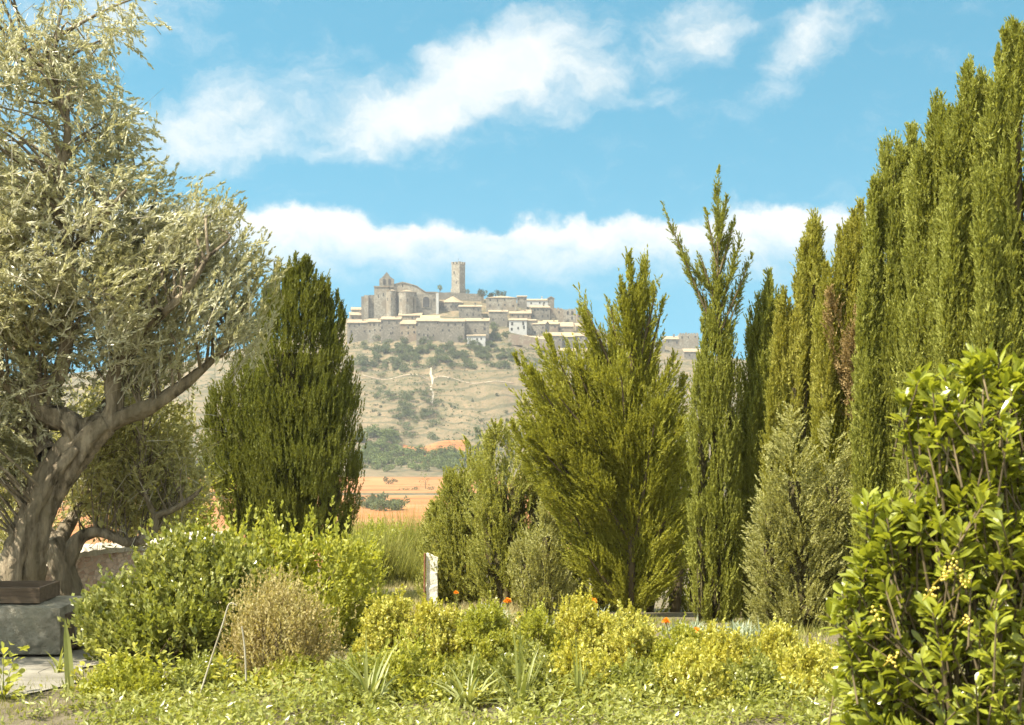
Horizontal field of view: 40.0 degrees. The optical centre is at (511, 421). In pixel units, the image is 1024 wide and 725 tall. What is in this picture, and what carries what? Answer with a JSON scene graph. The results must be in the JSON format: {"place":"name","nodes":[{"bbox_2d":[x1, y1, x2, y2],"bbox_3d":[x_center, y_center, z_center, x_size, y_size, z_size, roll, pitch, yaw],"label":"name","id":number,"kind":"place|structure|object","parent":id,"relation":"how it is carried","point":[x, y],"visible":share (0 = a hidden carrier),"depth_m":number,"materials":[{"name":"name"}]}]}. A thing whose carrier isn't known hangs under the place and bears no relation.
{"place":"outdoors","nodes":[
{"label":"outdoors","id":0,"kind":"place"},
{"bbox_2d":[0,650,110,696],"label":"paving","id":1,"kind":"structure","parent":0,"point":[35,666],"depth_m":9.83,"materials":[{"name":"stone"}]},
{"bbox_2d":[0,596,84,653],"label":"stone block","id":2,"kind":"structure","parent":1,"relation":"on","point":[37,628],"depth_m":10.49,"materials":[{"name":"stone"}]},
{"bbox_2d":[0,581,59,602],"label":"planter box","id":3,"kind":"object","parent":2,"relation":"on","point":[26,591],"visible":1,"depth_m":10.67,"materials":[{"name":"brown wood"}]},
{"bbox_2d":[65,611,74,648],"bbox_3d":[-3.375,1.595,10.700,0.044,0.287,0.207,0,0,0],"label":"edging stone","id":4,"kind":"object","parent":2,"relation":"on","point":[71,631],"visible":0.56,"depth_m":10.71,"materials":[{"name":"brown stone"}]},
{"bbox_2d":[97,477,520,492],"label":"red field","id":5,"kind":"structure","parent":0,"point":[374,485],"depth_m":514.84,"materials":[{"name":"soil"}]},
{"bbox_2d":[52,495,568,567],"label":"red field","id":6,"kind":"structure","parent":0,"point":[423,499],"depth_m":362.79,"materials":[{"name":"soil"}]},
{"bbox_2d":[0,299,747,570],"bbox_3d":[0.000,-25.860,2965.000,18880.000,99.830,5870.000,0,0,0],"label":"hillside","id":7,"kind":"structure","parent":0,"point":[488,402],"depth_m":730.05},
{"bbox_2d":[347,317,367,343],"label":"stone house","id":8,"kind":"structure","parent":7,"relation":"on","point":[357,328],"depth_m":801.00,"materials":[{"name":"stone"}]},
{"bbox_2d":[367,316,380,343],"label":"stone house","id":9,"kind":"structure","parent":7,"relation":"on","point":[373,327],"depth_m":794.00,"materials":[{"name":"stone"}]},
{"bbox_2d":[316,499,434,584],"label":"tall grass","id":10,"kind":"structure","parent":7,"relation":"on","point":[405,568],"depth_m":25.79,"materials":[{"name":"plant"}]},
{"bbox_2d":[380,314,401,343],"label":"stone house","id":11,"kind":"structure","parent":7,"relation":"on","point":[390,327],"depth_m":788.00,"materials":[{"name":"stone"}]},
{"bbox_2d":[361,272,438,318],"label":"church","id":12,"kind":"structure","parent":7,"relation":"on","point":[389,297],"depth_m":818.50,"materials":[{"name":"stone"}]},
{"bbox_2d":[400,320,415,343],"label":"stone house","id":13,"kind":"structure","parent":7,"relation":"on","point":[408,329],"depth_m":782.00,"materials":[{"name":"stone"}]},
{"bbox_2d":[145,327,697,468],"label":"hillside scrub","id":14,"kind":"object","parent":7,"relation":"on","point":[430,394],"visible":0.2,"depth_m":732.27,"materials":[{"name":"green plant"}]},
{"bbox_2d":[416,318,439,345],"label":"stone house","id":15,"kind":"structure","parent":7,"relation":"on","point":[428,328],"depth_m":773.00,"materials":[{"name":"stone"}]},
{"bbox_2d":[440,296,463,310],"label":"polygonal house","id":16,"kind":"structure","parent":7,"relation":"on","point":[452,303],"depth_m":822.83,"materials":[{"name":"stone"}]},
{"bbox_2d":[439,318,465,342],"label":"stone house","id":17,"kind":"structure","parent":7,"relation":"on","point":[451,329],"depth_m":770.00,"materials":[{"name":"stone"}]},
{"bbox_2d":[451,261,465,292],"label":"castle tower","id":18,"kind":"structure","parent":7,"relation":"on","point":[458,277],"depth_m":847.68,"materials":[{"name":"stone"}]},
{"bbox_2d":[438,292,483,300],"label":"stone wall","id":19,"kind":"structure","parent":7,"relation":"on","point":[461,296],"depth_m":843.00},
{"bbox_2d":[458,303,481,317],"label":"stone house","id":20,"kind":"structure","parent":7,"relation":"on","point":[471,311],"depth_m":810.00,"materials":[{"name":"stone"}]},
{"bbox_2d":[466,334,485,346],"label":"stone house","id":21,"kind":"structure","parent":7,"relation":"on","point":[481,338],"depth_m":768.00,"materials":[{"name":"stone"}]},
{"bbox_2d":[465,316,489,340],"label":"stone house","id":22,"kind":"structure","parent":7,"relation":"on","point":[477,325],"depth_m":774.00,"materials":[{"name":"stone"}]},
{"bbox_2d":[488,308,507,326],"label":"stone house","id":23,"kind":"structure","parent":7,"relation":"on","point":[499,317],"depth_m":803.00,"materials":[{"name":"stone"}]},
{"bbox_2d":[486,296,516,313],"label":"stone house","id":24,"kind":"structure","parent":7,"relation":"on","point":[503,302],"depth_m":822.00,"materials":[{"name":"stone"}]},
{"bbox_2d":[508,318,526,334],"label":"stone house","id":25,"kind":"structure","parent":7,"relation":"on","point":[517,325],"depth_m":796.00,"materials":[{"name":"stone"}]},
{"bbox_2d":[509,308,531,318],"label":"stone house","id":26,"kind":"structure","parent":7,"relation":"on","point":[524,313],"depth_m":818.00,"materials":[{"name":"stone"}]},
{"bbox_2d":[508,334,547,349],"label":"stone wall","id":27,"kind":"structure","parent":7,"relation":"on","point":[525,341],"depth_m":772.00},
{"bbox_2d":[529,303,550,320],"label":"stone house","id":28,"kind":"structure","parent":7,"relation":"on","point":[541,313],"depth_m":826.08,"materials":[{"name":"stone"}]},
{"bbox_2d":[532,321,549,336],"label":"stone house","id":29,"kind":"structure","parent":7,"relation":"on","point":[539,327],"depth_m":799.59,"materials":[{"name":"stone"}]},
{"bbox_2d":[550,308,562,321],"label":"ruined house","id":30,"kind":"structure","parent":7,"relation":"on","point":[556,314],"depth_m":829.04,"materials":[{"name":"beige stone"}]},
{"bbox_2d":[558,322,573,331],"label":"stone house","id":31,"kind":"structure","parent":7,"relation":"on","point":[565,326],"depth_m":813.00,"materials":[{"name":"stone"}]},
{"bbox_2d":[563,309,575,324],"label":"ruined house","id":32,"kind":"structure","parent":7,"relation":"on","point":[569,315],"depth_m":834.00,"materials":[{"name":"stone"}]},
{"bbox_2d":[662,334,678,348],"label":"stone house","id":33,"kind":"structure","parent":7,"relation":"on","point":[672,341],"depth_m":858.21,"materials":[{"name":"stone"}]},
{"bbox_2d":[678,333,698,349],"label":"stone house","id":34,"kind":"structure","parent":7,"relation":"on","point":[689,341],"depth_m":858.00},
{"bbox_2d":[316,578,524,625],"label":"dry grass","id":35,"kind":"structure","parent":0,"point":[413,594],"depth_m":21.57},
{"bbox_2d":[403,440,464,455],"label":"terrace field","id":36,"kind":"structure","parent":0,"point":[458,443],"depth_m":679.93,"materials":[{"name":"orange soil"}]},
{"bbox_2d":[0,571,1019,724],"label":"garden ground","id":37,"kind":"structure","parent":0,"point":[57,719],"depth_m":8.29,"materials":[{"name":"soil"}]},
{"bbox_2d":[0,641,29,699],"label":"leafy plant","id":38,"kind":"object","parent":37,"relation":"on","point":[7,687],"visible":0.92,"depth_m":8.59,"materials":[{"name":"green plant"}]},
{"bbox_2d":[0,378,85,552],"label":"olive tree","id":39,"kind":"object","parent":37,"relation":"on","point":[15,506],"visible":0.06,"depth_m":20.85,"materials":[{"name":"green plant"}]},
{"bbox_2d":[61,620,73,691],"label":"sword leaf plant","id":40,"kind":"object","parent":37,"relation":"on","point":[68,663],"visible":0.73,"depth_m":8.81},
{"bbox_2d":[59,661,102,690],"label":"leafy plant","id":41,"kind":"object","parent":37,"relation":"on","point":[79,670],"visible":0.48,"depth_m":8.94,"materials":[{"name":"green plant"}]},
{"bbox_2d":[72,642,172,700],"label":"shrub","id":42,"kind":"object","parent":37,"relation":"on","point":[128,675],"visible":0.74,"depth_m":8.67,"materials":[{"name":"green plant"}]},
{"bbox_2d":[6,359,239,595],"bbox_3d":[-3.812,0.680,13.780,2.015,2.769,1.896,0,0,-31],"label":"olive tree","id":43,"kind":"object","parent":37,"relation":"on","point":[111,473],"visible":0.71,"depth_m":13.46,"materials":[{"name":"green plant"}]},
{"bbox_2d":[95,642,150,669],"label":"leafy plant","id":44,"kind":"object","parent":37,"relation":"on","point":[99,650],"visible":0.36,"depth_m":8.89,"materials":[{"name":"green plant"}]},
{"bbox_2d":[54,380,195,541],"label":"olive tree","id":45,"kind":"object","parent":37,"relation":"on","point":[187,417],"visible":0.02,"depth_m":23.97,"materials":[{"name":"green plant"}]},
{"bbox_2d":[45,531,236,596],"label":"rubble wall","id":46,"kind":"structure","parent":37,"relation":"on","point":[90,558],"depth_m":14.31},
{"bbox_2d":[0,0,292,580],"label":"olive tree","id":47,"kind":"object","parent":37,"relation":"on","point":[117,276],"visible":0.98,"depth_m":12.40,"materials":[{"name":"green plant"}]},
{"bbox_2d":[136,650,183,687],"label":"leafy plant","id":48,"kind":"object","parent":37,"relation":"on","point":[180,661],"visible":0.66,"depth_m":8.84,"materials":[{"name":"green plant"}]},
{"bbox_2d":[57,515,285,666],"bbox_3d":[-2.455,1.365,10.279,1.363,1.356,1.460,0,0,45],"label":"privet bush","id":49,"kind":"object","parent":37,"relation":"on","point":[167,613],"visible":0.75,"depth_m":10.10,"materials":[{"name":"green plant"}]},
{"bbox_2d":[120,460,234,537],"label":"olive tree","id":50,"kind":"object","parent":37,"relation":"on","point":[202,520],"visible":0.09,"depth_m":19.95,"materials":[{"name":"green plant"}]},
{"bbox_2d":[165,666,204,692],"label":"leafy plant","id":51,"kind":"object","parent":37,"relation":"on","point":[194,678],"visible":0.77,"depth_m":8.77,"materials":[{"name":"green plant"}]},
{"bbox_2d":[164,643,253,691],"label":"shrub","id":52,"kind":"object","parent":37,"relation":"on","point":[202,662],"visible":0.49,"depth_m":9.01,"materials":[{"name":"green plant"}]},
{"bbox_2d":[204,652,241,689],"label":"leafy plant","id":53,"kind":"object","parent":37,"relation":"on","point":[231,667],"visible":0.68,"depth_m":8.86,"materials":[{"name":"green plant"}]},
{"bbox_2d":[232,670,277,693],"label":"leafy plant","id":54,"kind":"object","parent":37,"relation":"on","point":[254,678],"visible":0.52,"depth_m":8.73,"materials":[{"name":"green plant"}]},
{"bbox_2d":[210,561,350,682],"bbox_3d":[-1.506,1.397,9.199,0.880,0.974,0.839,0,0,30],"label":"russet bush","id":55,"kind":"object","parent":37,"relation":"on","point":[288,615],"visible":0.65,"depth_m":9.09,"materials":[{"name":"brown plant"}]},
{"bbox_2d":[198,249,367,560],"bbox_3d":[-3.388,0.108,21.814,2.309,5.589,2.522,0,0,-40],"label":"dense cypress","id":56,"kind":"object","parent":37,"relation":"on","point":[287,444],"visible":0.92,"depth_m":21.53,"materials":[{"name":"green plant"}]},
{"bbox_2d":[187,495,387,650],"bbox_3d":[-1.963,1.325,11.429,2.102,1.458,1.201,0,0,11],"label":"privet bush","id":57,"kind":"object","parent":37,"relation":"on","point":[303,557],"visible":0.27,"depth_m":11.31,"materials":[{"name":"green plant"}]},
{"bbox_2d":[248,650,337,693],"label":"shrub","id":58,"kind":"object","parent":37,"relation":"on","point":[285,664],"visible":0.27,"depth_m":8.88,"materials":[{"name":"green plant"}]},
{"bbox_2d":[311,647,399,705],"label":"shrub","id":59,"kind":"object","parent":37,"relation":"on","point":[338,668],"visible":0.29,"depth_m":8.56,"materials":[{"name":"green plant"}]},
{"bbox_2d":[322,638,407,712],"bbox_3d":[-0.845,1.456,8.257,0.557,0.487,0.626,0,0,0],"label":"strap leaf plant","id":60,"kind":"object","parent":37,"relation":"on","point":[374,684],"visible":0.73,"depth_m":8.28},
{"bbox_2d":[333,524,398,588],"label":"wild bush","id":61,"kind":"object","parent":37,"relation":"on","point":[380,562],"visible":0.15,"depth_m":24.92,"materials":[{"name":"green plant"}]},
{"bbox_2d":[345,583,416,663],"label":"shrub","id":62,"kind":"object","parent":37,"relation":"on","point":[382,621],"visible":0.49,"depth_m":10.09,"materials":[{"name":"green plant"}]},
{"bbox_2d":[351,514,411,559],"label":"wild bush","id":63,"kind":"object","parent":37,"relation":"on","point":[381,526],"visible":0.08,"depth_m":26.92,"materials":[{"name":"green plant"}]},
{"bbox_2d":[370,623,459,703],"bbox_3d":[-0.619,1.542,8.744,0.604,0.579,0.631,0,0,0],"label":"shrub","id":64,"kind":"object","parent":37,"relation":"on","point":[405,667],"visible":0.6,"depth_m":8.69,"materials":[{"name":"green plant"}]},
{"bbox_2d":[399,685,442,706],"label":"seedling clump","id":65,"kind":"object","parent":37,"relation":"on","point":[423,701],"visible":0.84,"depth_m":8.42,"materials":[{"name":"green plant"}]},
{"bbox_2d":[424,553,437,603],"bbox_3d":[-1.154,2.337,20.067,0.207,0.925,0.200,0,0,0],"label":"white post","id":66,"kind":"object","parent":37,"relation":"on","point":[431,580],"visible":0.68,"depth_m":20.00,"materials":[{"name":"stone"}]},
{"bbox_2d":[397,592,472,665],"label":"shrub","id":67,"kind":"object","parent":37,"relation":"on","point":[432,619],"visible":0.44,"depth_m":9.88,"materials":[{"name":"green plant"}]},
{"bbox_2d":[413,434,496,607],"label":"feathery conifer","id":68,"kind":"object","parent":37,"relation":"on","point":[448,530],"visible":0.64,"depth_m":20.22,"materials":[{"name":"green plant"}]},
{"bbox_2d":[413,652,517,714],"bbox_3d":[-0.321,1.576,8.230,0.895,0.523,0.764,0,0,0],"label":"strap leaf plant","id":69,"kind":"object","parent":37,"relation":"on","point":[469,700],"visible":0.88,"depth_m":8.28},
{"bbox_2d":[422,645,511,702],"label":"shrub","id":70,"kind":"object","parent":37,"relation":"on","point":[462,675],"visible":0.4,"depth_m":8.58,"materials":[{"name":"green plant"}]},
{"bbox_2d":[444,590,518,671],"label":"shrub","id":71,"kind":"object","parent":37,"relation":"on","point":[487,620],"visible":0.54,"depth_m":9.79,"materials":[{"name":"green plant"}]},
{"bbox_2d":[0,657,1005,724],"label":"ground cover","id":72,"kind":"object","parent":37,"relation":"on","point":[441,717],"visible":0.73,"depth_m":8.00,"materials":[{"name":"green plant"}]},
{"bbox_2d":[200,602,236,692],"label":"dry stalk","id":73,"kind":"object","parent":72,"relation":"on","point":[215,646],"visible":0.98,"depth_m":8.45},
{"bbox_2d":[490,680,529,707],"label":"seedling clump","id":74,"kind":"object","parent":37,"relation":"on","point":[513,688],"visible":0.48,"depth_m":8.35,"materials":[{"name":"green plant"}]},
{"bbox_2d":[0,669,1023,724],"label":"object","id":75,"kind":"structure","parent":37,"relation":"on","point":[54,707],"depth_m":8.27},
{"bbox_2d":[464,627,572,713],"bbox_3d":[0.031,1.418,8.188,0.466,0.564,0.522,0,0,37],"label":"strap leaf plant","id":76,"kind":"object","parent":37,"relation":"on","point":[522,686],"visible":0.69,"depth_m":8.19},
{"bbox_2d":[483,634,560,706],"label":"shrub","id":77,"kind":"object","parent":37,"relation":"on","point":[505,665],"visible":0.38,"depth_m":8.57,"materials":[{"name":"green plant"}]},
{"bbox_2d":[459,413,586,612],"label":"feathery conifer","id":78,"kind":"object","parent":37,"relation":"on","point":[499,515],"visible":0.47,"depth_m":19.29,"materials":[{"name":"green plant"}]},
{"bbox_2d":[495,595,570,664],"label":"shrub","id":79,"kind":"object","parent":37,"relation":"on","point":[532,624],"visible":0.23,"depth_m":9.86,"materials":[{"name":"green plant"}]},
{"bbox_2d":[505,494,580,615],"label":"feathery conifer","id":80,"kind":"object","parent":37,"relation":"on","point":[540,581],"visible":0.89,"depth_m":18.27,"materials":[{"name":"green plant"}]},
{"bbox_2d":[543,582,614,661],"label":"shrub","id":81,"kind":"object","parent":37,"relation":"on","point":[581,613],"visible":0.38,"depth_m":9.98,"materials":[{"name":"yellow plant"}]},
{"bbox_2d":[541,634,620,704],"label":"shrub","id":82,"kind":"object","parent":37,"relation":"on","point":[566,660],"visible":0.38,"depth_m":8.60,"materials":[{"name":"yellow plant"}]},
{"bbox_2d":[569,630,622,713],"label":"strap leaf plant","id":83,"kind":"object","parent":37,"relation":"on","point":[578,675],"visible":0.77,"depth_m":8.19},
{"bbox_2d":[505,243,693,613],"bbox_3d":[1.177,0.157,17.964,2.547,4.887,1.256,0,0,0],"label":"leaning juniper","id":84,"kind":"object","parent":37,"relation":"on","point":[599,440],"visible":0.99,"depth_m":17.80,"materials":[{"name":"green plant"}]},
{"bbox_2d":[589,598,663,667],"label":"shrub","id":85,"kind":"object","parent":37,"relation":"on","point":[621,636],"visible":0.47,"depth_m":9.81,"materials":[{"name":"yellow plant"}]},
{"bbox_2d":[597,643,677,704],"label":"shrub","id":86,"kind":"object","parent":37,"relation":"on","point":[638,672],"visible":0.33,"depth_m":8.53,"materials":[{"name":"green plant"}]},
{"bbox_2d":[568,400,708,612],"bbox_3d":[1.811,1.254,19.607,2.189,3.374,1.123,0,0,0],"label":"feathery conifer","id":87,"kind":"object","parent":37,"relation":"on","point":[677,600],"visible":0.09,"depth_m":19.51,"materials":[{"name":"green plant"}]},
{"bbox_2d":[640,612,705,671],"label":"shrub","id":88,"kind":"object","parent":37,"relation":"on","point":[661,648],"visible":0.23,"depth_m":9.71,"materials":[{"name":"yellow plant"}]},
{"bbox_2d":[324,612,1021,675],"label":"shade weeds","id":89,"kind":"object","parent":37,"relation":"on","point":[802,632],"visible":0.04,"depth_m":13.06,"materials":[{"name":"green plant"}]},
{"bbox_2d":[669,678,713,707],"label":"seedling clump","id":90,"kind":"object","parent":37,"relation":"on","point":[682,692],"visible":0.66,"depth_m":8.30,"materials":[{"name":"green plant"}]},
{"bbox_2d":[650,633,739,710],"bbox_3d":[1.112,1.554,8.496,0.557,0.528,0.653,0,0,0],"label":"shrub","id":91,"kind":"object","parent":37,"relation":"on","point":[684,669],"visible":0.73,"depth_m":8.46,"materials":[{"name":"yellow plant"}]},
{"bbox_2d":[660,164,753,622],"bbox_3d":[2.325,-0.212,16.382,0.861,5.534,0.894,0,0,-42],"label":"narrow cypress","id":92,"kind":"object","parent":37,"relation":"on","point":[716,516],"visible":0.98,"depth_m":16.19,"materials":[{"name":"green plant"}]},
{"bbox_2d":[694,615,756,671],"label":"shrub","id":93,"kind":"object","parent":37,"relation":"on","point":[728,649],"visible":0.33,"depth_m":9.63,"materials":[{"name":"yellow plant"}]},
{"bbox_2d":[699,617,761,638],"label":"grey leaf plant","id":94,"kind":"object","parent":37,"relation":"on","point":[742,629],"visible":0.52,"depth_m":11.98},
{"bbox_2d":[729,681,770,707],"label":"seedling clump","id":95,"kind":"object","parent":37,"relation":"on","point":[747,688],"visible":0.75,"depth_m":8.35,"materials":[{"name":"green plant"}]},
{"bbox_2d":[721,642,793,700],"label":"shrub","id":96,"kind":"object","parent":37,"relation":"on","point":[756,669],"visible":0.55,"depth_m":8.60,"materials":[{"name":"green plant"}]},
{"bbox_2d":[735,266,780,621],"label":"cypress tree","id":97,"kind":"object","parent":37,"relation":"on","point":[757,337],"visible":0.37,"depth_m":16.44,"materials":[{"name":"green plant"}]},
{"bbox_2d":[737,613,806,667],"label":"shrub","id":98,"kind":"object","parent":37,"relation":"on","point":[768,639],"visible":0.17,"depth_m":9.52,"materials":[{"name":"yellow plant"}]},
{"bbox_2d":[758,208,827,620],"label":"cypress tree","id":99,"kind":"object","parent":37,"relation":"on","point":[792,348],"visible":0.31,"depth_m":15.39,"materials":[{"name":"green plant"}]},
{"bbox_2d":[738,401,854,630],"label":"silver conifer","id":100,"kind":"object","parent":37,"relation":"on","point":[813,576],"visible":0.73,"depth_m":13.70,"materials":[{"name":"green plant"}]},
{"bbox_2d":[775,671,818,710],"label":"seedling clump","id":101,"kind":"object","parent":37,"relation":"on","point":[794,680],"visible":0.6,"depth_m":8.35,"materials":[{"name":"green plant"}]},
{"bbox_2d":[772,632,839,699],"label":"shrub","id":102,"kind":"object","parent":37,"relation":"on","point":[804,658],"visible":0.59,"depth_m":8.81,"materials":[{"name":"yellow plant"}]},
{"bbox_2d":[784,637,841,673],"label":"shrub","id":103,"kind":"object","parent":37,"relation":"on","point":[836,653],"visible":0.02,"depth_m":9.39,"materials":[{"name":"yellow plant"}]},
{"bbox_2d":[805,196,865,622],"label":"cypress tree","id":104,"kind":"object","parent":37,"relation":"on","point":[833,337],"visible":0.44,"depth_m":14.38,"materials":[{"name":"green plant"}]},
{"bbox_2d":[844,119,928,630],"bbox_3d":[3.620,-0.313,13.361,0.977,5.144,0.820,0,0,0],"label":"cypress tree","id":105,"kind":"object","parent":37,"relation":"on","point":[876,341],"visible":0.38,"depth_m":13.18,"materials":[{"name":"green plant"}]},
{"bbox_2d":[816,335,1023,724],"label":"glossy shrub","id":106,"kind":"object","parent":37,"relation":"on","point":[947,582],"visible":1,"depth_m":4.90,"materials":[{"name":"green plant"}]},
{"bbox_2d":[891,87,953,632],"bbox_3d":[3.704,-0.345,12.370,0.731,5.206,0.781,0,0,40],"label":"cypress tree","id":107,"kind":"object","parent":37,"relation":"on","point":[923,196],"visible":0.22,"depth_m":12.30,"materials":[{"name":"green plant"}]},
{"bbox_2d":[919,52,995,626],"bbox_3d":[3.743,-0.403,11.454,0.837,5.321,0.756,0,0,0],"label":"cypress tree","id":108,"kind":"object","parent":37,"relation":"on","point":[962,152],"visible":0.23,"depth_m":11.29,"materials":[{"name":"green plant"}]},
{"bbox_2d":[967,14,1023,651],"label":"cypress tree","id":109,"kind":"object","parent":37,"relation":"on","point":[997,314],"visible":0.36,"depth_m":10.54,"materials":[{"name":"green plant"}]},
{"bbox_2d":[0,0,1023,373],"label":"sky","id":110,"kind":"structure","parent":0,"point":[527,144],"materials":[{"name":"blue"}]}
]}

